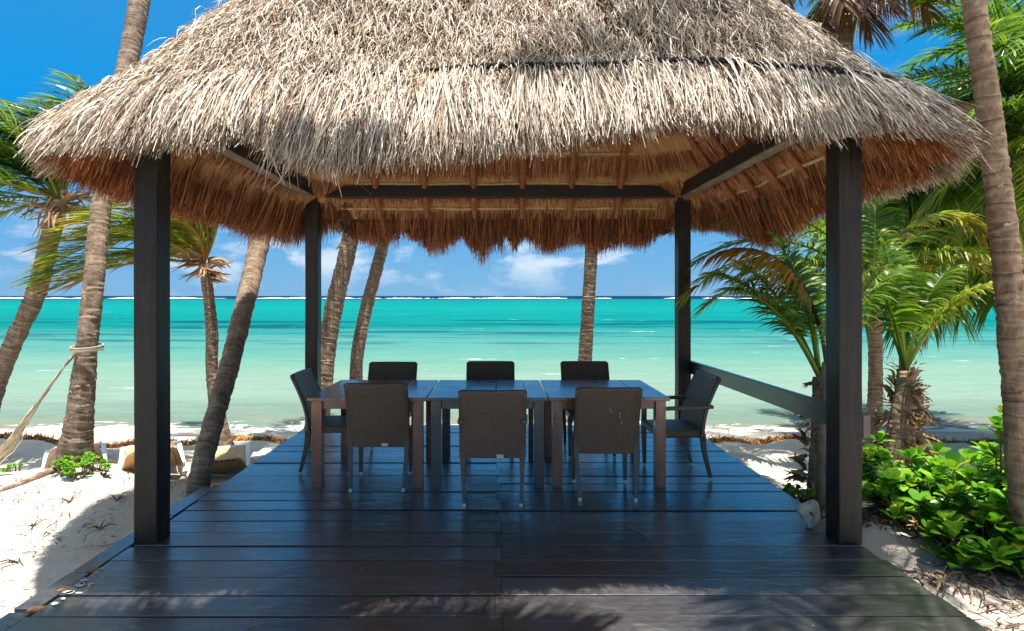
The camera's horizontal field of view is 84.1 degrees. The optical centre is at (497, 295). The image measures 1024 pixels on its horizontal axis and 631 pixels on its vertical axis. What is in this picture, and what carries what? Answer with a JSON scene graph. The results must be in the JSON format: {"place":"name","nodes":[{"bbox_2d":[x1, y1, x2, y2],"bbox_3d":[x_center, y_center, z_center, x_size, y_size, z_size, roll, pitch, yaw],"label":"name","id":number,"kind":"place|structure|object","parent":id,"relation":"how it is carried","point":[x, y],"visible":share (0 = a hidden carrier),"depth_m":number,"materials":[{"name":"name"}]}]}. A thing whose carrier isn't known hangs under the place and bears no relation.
{"place":"outdoors","nodes":[
{"label":"outdoors","id":0,"kind":"place"},
{"bbox_2d":[0,296,1002,431],"bbox_3d":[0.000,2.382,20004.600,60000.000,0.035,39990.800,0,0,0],"label":"sea","id":1,"kind":"structure","parent":0,"point":[438,338],"depth_m":23.68,"materials":[{"name":"liquid"}]},
{"bbox_2d":[0,297,723,297],"bbox_3d":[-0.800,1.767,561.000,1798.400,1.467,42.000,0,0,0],"label":"reef surf","id":2,"kind":"structure","parent":1,"relation":"on","point":[292,297],"depth_m":559.25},
{"bbox_2d":[0,432,1023,630],"bbox_3d":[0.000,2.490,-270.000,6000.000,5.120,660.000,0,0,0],"label":"beach sand","id":3,"kind":"structure","parent":0,"point":[50,562],"depth_m":4.31,"materials":[{"name":"beige sand"}]},
{"bbox_2d":[0,559,18,564],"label":"twig","id":4,"kind":"object","parent":3,"relation":"on","point":[9,560],"visible":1,"depth_m":3.65,"materials":[{"name":"brown wood"}]},
{"bbox_2d":[0,462,25,472],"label":"creeping plant","id":5,"kind":"object","parent":3,"relation":"on","point":[8,467],"visible":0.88,"depth_m":5.53,"materials":[{"name":"green plant"}]},
{"bbox_2d":[0,466,61,491],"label":"driftwood","id":6,"kind":"object","parent":3,"relation":"on","point":[46,472],"visible":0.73,"depth_m":4.83,"materials":[{"name":"brown wood"}]},
{"bbox_2d":[27,518,52,528],"bbox_3d":[-3.371,1.664,4.154,0.076,0.052,0.199,0,0,0],"label":"twig","id":7,"kind":"object","parent":3,"relation":"on","point":[33,525],"visible":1,"depth_m":4.17,"materials":[{"name":"brown wood"}]},
{"bbox_2d":[0,68,91,407],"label":"palm tree","id":8,"kind":"object","parent":3,"relation":"on","point":[51,208],"visible":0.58,"depth_m":7.13,"materials":[{"name":"green plant"}]},
{"bbox_2d":[56,494,77,503],"bbox_3d":[-3.397,1.609,4.495,0.108,0.038,0.172,0,0,26],"label":"twig","id":9,"kind":"object","parent":3,"relation":"on","point":[68,500],"visible":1,"depth_m":4.48,"materials":[{"name":"brown wood"}]},
{"bbox_2d":[41,443,107,469],"bbox_3d":[-4.767,1.765,6.402,0.620,0.434,1.230,0,0,-36],"label":"beach lounger","id":10,"kind":"object","parent":3,"relation":"on","point":[49,457],"visible":0.38,"depth_m":6.13,"materials":[{"name":"white plastic"}]},
{"bbox_2d":[49,451,111,478],"bbox_3d":[-3.668,1.504,4.997,0.391,0.219,0.432,0,0,43],"label":"creeping plant","id":11,"kind":"object","parent":3,"relation":"on","point":[65,463],"visible":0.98,"depth_m":4.97,"materials":[{"name":"green plant"}]},
{"bbox_2d":[50,0,150,467],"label":"palm tree","id":12,"kind":"object","parent":3,"relation":"on","point":[76,439],"visible":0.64,"depth_m":5.23,"materials":[{"name":"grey plant"}]},
{"bbox_2d":[0,343,103,463],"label":"hammock","id":13,"kind":"object","parent":12,"relation":"hanging from","point":[8,445],"visible":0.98,"depth_m":5.06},
{"bbox_2d":[88,520,117,528],"bbox_3d":[-2.893,1.686,4.159,0.116,0.043,0.146,0,0,19],"label":"twig","id":14,"kind":"object","parent":3,"relation":"on","point":[96,526],"visible":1,"depth_m":4.17,"materials":[{"name":"brown wood"}]},
{"bbox_2d":[108,491,128,500],"bbox_3d":[-3.063,1.637,4.612,0.153,0.045,0.164,0,0,-43],"label":"twig","id":15,"kind":"object","parent":3,"relation":"on","point":[120,497],"visible":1,"depth_m":4.60,"materials":[{"name":"brown wood"}]},
{"bbox_2d":[8,198,233,446],"bbox_3d":[-4.618,0.416,6.976,2.154,3.324,2.003,0,0,41],"label":"palm tree","id":16,"kind":"object","parent":3,"relation":"on","point":[191,245],"visible":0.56,"depth_m":6.87,"materials":[{"name":"green plant"}]},
{"bbox_2d":[118,440,187,474],"bbox_3d":[-3.632,1.654,5.962,0.620,0.376,1.230,0,0,-32],"label":"beach lounger","id":17,"kind":"object","parent":3,"relation":"on","point":[126,461],"visible":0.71,"depth_m":5.80,"materials":[{"name":"white plastic"}]},
{"bbox_2d":[189,444,250,473],"bbox_3d":[-3.082,1.821,6.329,0.620,0.318,1.230,0,0,-24],"label":"beach lounger","id":18,"kind":"object","parent":3,"relation":"on","point":[229,458],"visible":0.42,"depth_m":6.32,"materials":[{"name":"beige fabric"}]},
{"bbox_2d":[185,229,269,497],"bbox_3d":[-3.600,-2.655,7.628,3.354,9.252,5.828,0,0,-12],"label":"palm tree","id":19,"kind":"object","parent":3,"relation":"on","point":[205,451],"visible":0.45,"depth_m":5.81,"materials":[{"name":"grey plant"}]},
{"bbox_2d":[303,233,358,428],"bbox_3d":[-2.188,-1.143,8.605,3.308,6.846,3.183,0,0,0],"label":"palm tree","id":20,"kind":"object","parent":3,"relation":"on","point":[335,300],"visible":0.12,"depth_m":8.08,"materials":[{"name":"brown plant"}]},
{"bbox_2d":[335,242,388,379],"bbox_3d":[-1.840,0.000,9.318,1.504,4.762,1.690,0,0,23],"label":"palm tree","id":21,"kind":"object","parent":3,"relation":"on","point":[364,317],"visible":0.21,"depth_m":9.02,"materials":[{"name":"brown plant"}]},
{"bbox_2d":[0,429,999,447],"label":"seaweed line","id":22,"kind":"object","parent":3,"relation":"on","point":[5,435],"visible":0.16,"depth_m":8.58,"materials":[{"name":"brown plant"}]},
{"bbox_2d":[0,0,1020,630],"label":"thatched pavilion","id":23,"kind":"structure","parent":3,"relation":"on","point":[476,126],"depth_m":3.31,"materials":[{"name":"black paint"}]},
{"bbox_2d":[290,368,347,474],"bbox_3d":[-1.532,1.112,5.120,0.548,0.873,0.498,0,0,0],"label":"rattan chair","id":24,"kind":"object","parent":23,"relation":"on","point":[305,383],"visible":0.62,"depth_m":4.94,"materials":[{"name":"wicker"}]},
{"bbox_2d":[307,380,437,487],"bbox_3d":[-1.056,1.184,5.045,0.954,0.733,0.970,0,0,0],"label":"dining table","id":25,"kind":"object","parent":23,"relation":"on","point":[332,396],"visible":0.71,"depth_m":4.60,"materials":[{"name":"brown wood"}]},
{"bbox_2d":[343,383,412,492],"bbox_3d":[-0.962,1.112,4.665,0.498,0.873,0.548,0,0,-2],"label":"rattan chair","id":26,"kind":"object","parent":23,"relation":"on","point":[377,414],"visible":1,"depth_m":4.51,"materials":[{"name":"wicker"}]},
{"bbox_2d":[368,362,417,448],"bbox_3d":[-1.075,1.112,5.590,0.498,0.873,0.548,0,0,0],"label":"rattan chair","id":27,"kind":"object","parent":23,"relation":"on","point":[392,370],"visible":0.28,"depth_m":5.79,"materials":[{"name":"wicker"}]},
{"bbox_2d":[427,380,547,487],"bbox_3d":[-0.084,1.184,5.045,0.969,0.733,0.970,0,0,0],"label":"dining table","id":28,"kind":"object","parent":23,"relation":"on","point":[443,397],"visible":0.88,"depth_m":4.61,"materials":[{"name":"brown wood"}]},
{"bbox_2d":[466,361,514,458],"bbox_3d":[-0.078,1.112,5.650,0.498,0.873,0.548,0,0,0],"label":"rattan chair","id":29,"kind":"object","parent":23,"relation":"on","point":[490,370],"visible":0.26,"depth_m":5.85,"materials":[{"name":"wicker"}]},
{"bbox_2d":[457,390,527,507],"bbox_3d":[-0.040,1.112,4.341,0.521,0.873,0.549,0,0,0],"label":"rattan chair","id":30,"kind":"object","parent":23,"relation":"on","point":[492,423],"visible":1,"depth_m":4.18,"materials":[{"name":"wicker"}]},
{"bbox_2d":[560,361,615,458],"bbox_3d":[0.895,1.112,5.650,0.498,0.873,0.548,0,0,0],"label":"rattan chair","id":31,"kind":"object","parent":23,"relation":"on","point":[584,370],"visible":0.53,"depth_m":5.83,"materials":[{"name":"wicker"}]},
{"bbox_2d":[540,380,669,487],"bbox_3d":[0.897,1.184,5.045,0.972,0.733,0.970,0,0,0],"label":"dining table","id":32,"kind":"object","parent":23,"relation":"on","point":[560,394],"visible":0.83,"depth_m":4.59,"materials":[{"name":"brown wood"}]},
{"bbox_2d":[571,387,642,501],"bbox_3d":[0.831,1.112,4.455,0.498,0.873,0.548,0,0,2],"label":"rattan chair","id":33,"kind":"object","parent":23,"relation":"on","point":[606,420],"visible":1,"depth_m":4.30,"materials":[{"name":"wicker"}]},
{"bbox_2d":[624,524,649,538],"bbox_3d":[0.913,1.540,3.727,0.016,0.011,0.256,0,0,-26],"label":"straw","id":34,"kind":"object","parent":23,"relation":"on","point":[637,530],"visible":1,"depth_m":3.72,"materials":[{"name":"brown plant"}]},
{"bbox_2d":[641,370,720,480],"bbox_3d":[1.590,1.112,4.954,0.549,0.873,0.521,0,0,-3],"label":"rattan chair","id":35,"kind":"object","parent":23,"relation":"on","point":[696,406],"visible":0.87,"depth_m":4.89,"materials":[{"name":"wicker"}]},
{"bbox_2d":[797,499,819,528],"bbox_3d":[2.081,1.454,3.802,0.132,0.186,0.098,0,0,32],"label":"rock","id":36,"kind":"object","parent":23,"relation":"on","point":[809,512],"visible":1,"depth_m":3.78,"materials":[{"name":"grey stone"}]},
{"bbox_2d":[0,445,1023,630],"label":"leaf litter","id":37,"kind":"object","parent":3,"relation":"on","point":[873,512],"visible":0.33,"depth_m":3.49,"materials":[{"name":"brown plant"}]},
{"bbox_2d":[578,244,597,360],"bbox_3d":[1.465,-1.153,9.238,3.063,7.136,3.192,0,0,0],"label":"palm tree","id":38,"kind":"object","parent":3,"relation":"on","point":[587,318],"visible":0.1,"depth_m":8.91,"materials":[{"name":"brown plant"}]},
{"bbox_2d":[781,483,814,500],"bbox_3d":[2.788,1.763,5.021,0.492,0.294,0.635,0,0,0],"label":"creeping plant","id":39,"kind":"object","parent":3,"relation":"on","point":[788,487],"visible":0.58,"depth_m":4.97,"materials":[{"name":"green plant"}]},
{"bbox_2d":[698,230,922,500],"bbox_3d":[2.857,0.669,5.239,2.133,2.639,1.378,0,0,0],"label":"palm tree","id":40,"kind":"object","parent":3,"relation":"on","point":[797,278],"visible":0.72,"depth_m":5.11,"materials":[{"name":"green plant"}]},
{"bbox_2d":[815,362,825,511],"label":"palm tree trunk","id":41,"kind":"object","parent":3,"relation":"on","point":[820,488],"visible":0.44,"depth_m":4.52,"materials":[{"name":"beige plant"}]},
{"bbox_2d":[673,191,1023,456],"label":"palm tree","id":42,"kind":"object","parent":3,"relation":"on","point":[982,261],"visible":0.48,"depth_m":6.54,"materials":[{"name":"green plant"}]},
{"bbox_2d":[862,431,902,501],"bbox_3d":[3.395,1.581,5.128,0.679,0.735,0.684,0,0,27],"label":"beach shrub","id":43,"kind":"object","parent":3,"relation":"on","point":[880,454],"visible":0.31,"depth_m":5.08,"materials":[{"name":"green plant"}]},
{"bbox_2d":[785,197,995,367],"bbox_3d":[7.660,-0.143,10.521,4.225,5.465,4.256,0,0,0],"label":"palm tree","id":44,"kind":"object","parent":3,"relation":"on","point":[887,335],"visible":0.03,"depth_m":10.45,"materials":[{"name":"green plant"}]},
{"bbox_2d":[779,0,1023,60],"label":"palm tree","id":45,"kind":"object","parent":3,"relation":"on","point":[839,15],"visible":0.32,"depth_m":7.10,"materials":[{"name":"green plant"}]},
{"bbox_2d":[807,83,1023,351],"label":"palm tree","id":46,"kind":"object","parent":3,"relation":"on","point":[987,304],"visible":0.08,"depth_m":7.81,"materials":[{"name":"green plant"}]},
{"bbox_2d":[819,59,1023,292],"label":"palm tree","id":47,"kind":"object","parent":3,"relation":"on","point":[918,200],"visible":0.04,"depth_m":8.24,"materials":[{"name":"green plant"}]},
{"bbox_2d":[862,228,993,469],"bbox_3d":[4.182,0.666,5.701,1.627,2.726,1.278,0,0,0],"label":"palm tree","id":48,"kind":"object","parent":3,"relation":"on","point":[918,299],"visible":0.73,"depth_m":5.55,"materials":[{"name":"green plant"}]},
{"bbox_2d":[862,439,1023,577],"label":"beach shrub","id":49,"kind":"object","parent":3,"relation":"on","point":[966,503],"visible":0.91,"depth_m":3.83,"materials":[{"name":"green plant"}]},
{"bbox_2d":[889,0,1023,243],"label":"palm tree","id":50,"kind":"object","parent":3,"relation":"on","point":[962,85],"visible":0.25,"depth_m":7.40,"materials":[{"name":"green plant"}]},
{"bbox_2d":[907,12,1023,263],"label":"palm tree","id":51,"kind":"object","parent":3,"relation":"on","point":[1006,102],"visible":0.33,"depth_m":6.71,"materials":[{"name":"green plant"}]},
{"bbox_2d":[977,405,1005,500],"bbox_3d":[3.480,1.255,3.943,0.305,1.008,0.335,0,0,0],"label":"beach shrub","id":52,"kind":"object","parent":3,"relation":"on","point":[993,451],"visible":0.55,"depth_m":3.95,"materials":[{"name":"green plant"}]},
{"bbox_2d":[961,0,1023,543],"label":"palm tree","id":53,"kind":"object","parent":3,"relation":"on","point":[1005,244],"visible":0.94,"depth_m":3.46,"materials":[{"name":"beige plant"}]},
{"bbox_2d":[0,0,1023,295],"label":"sky","id":54,"kind":"structure","parent":0,"point":[82,38],"materials":[{"name":"blue"}]}
]}

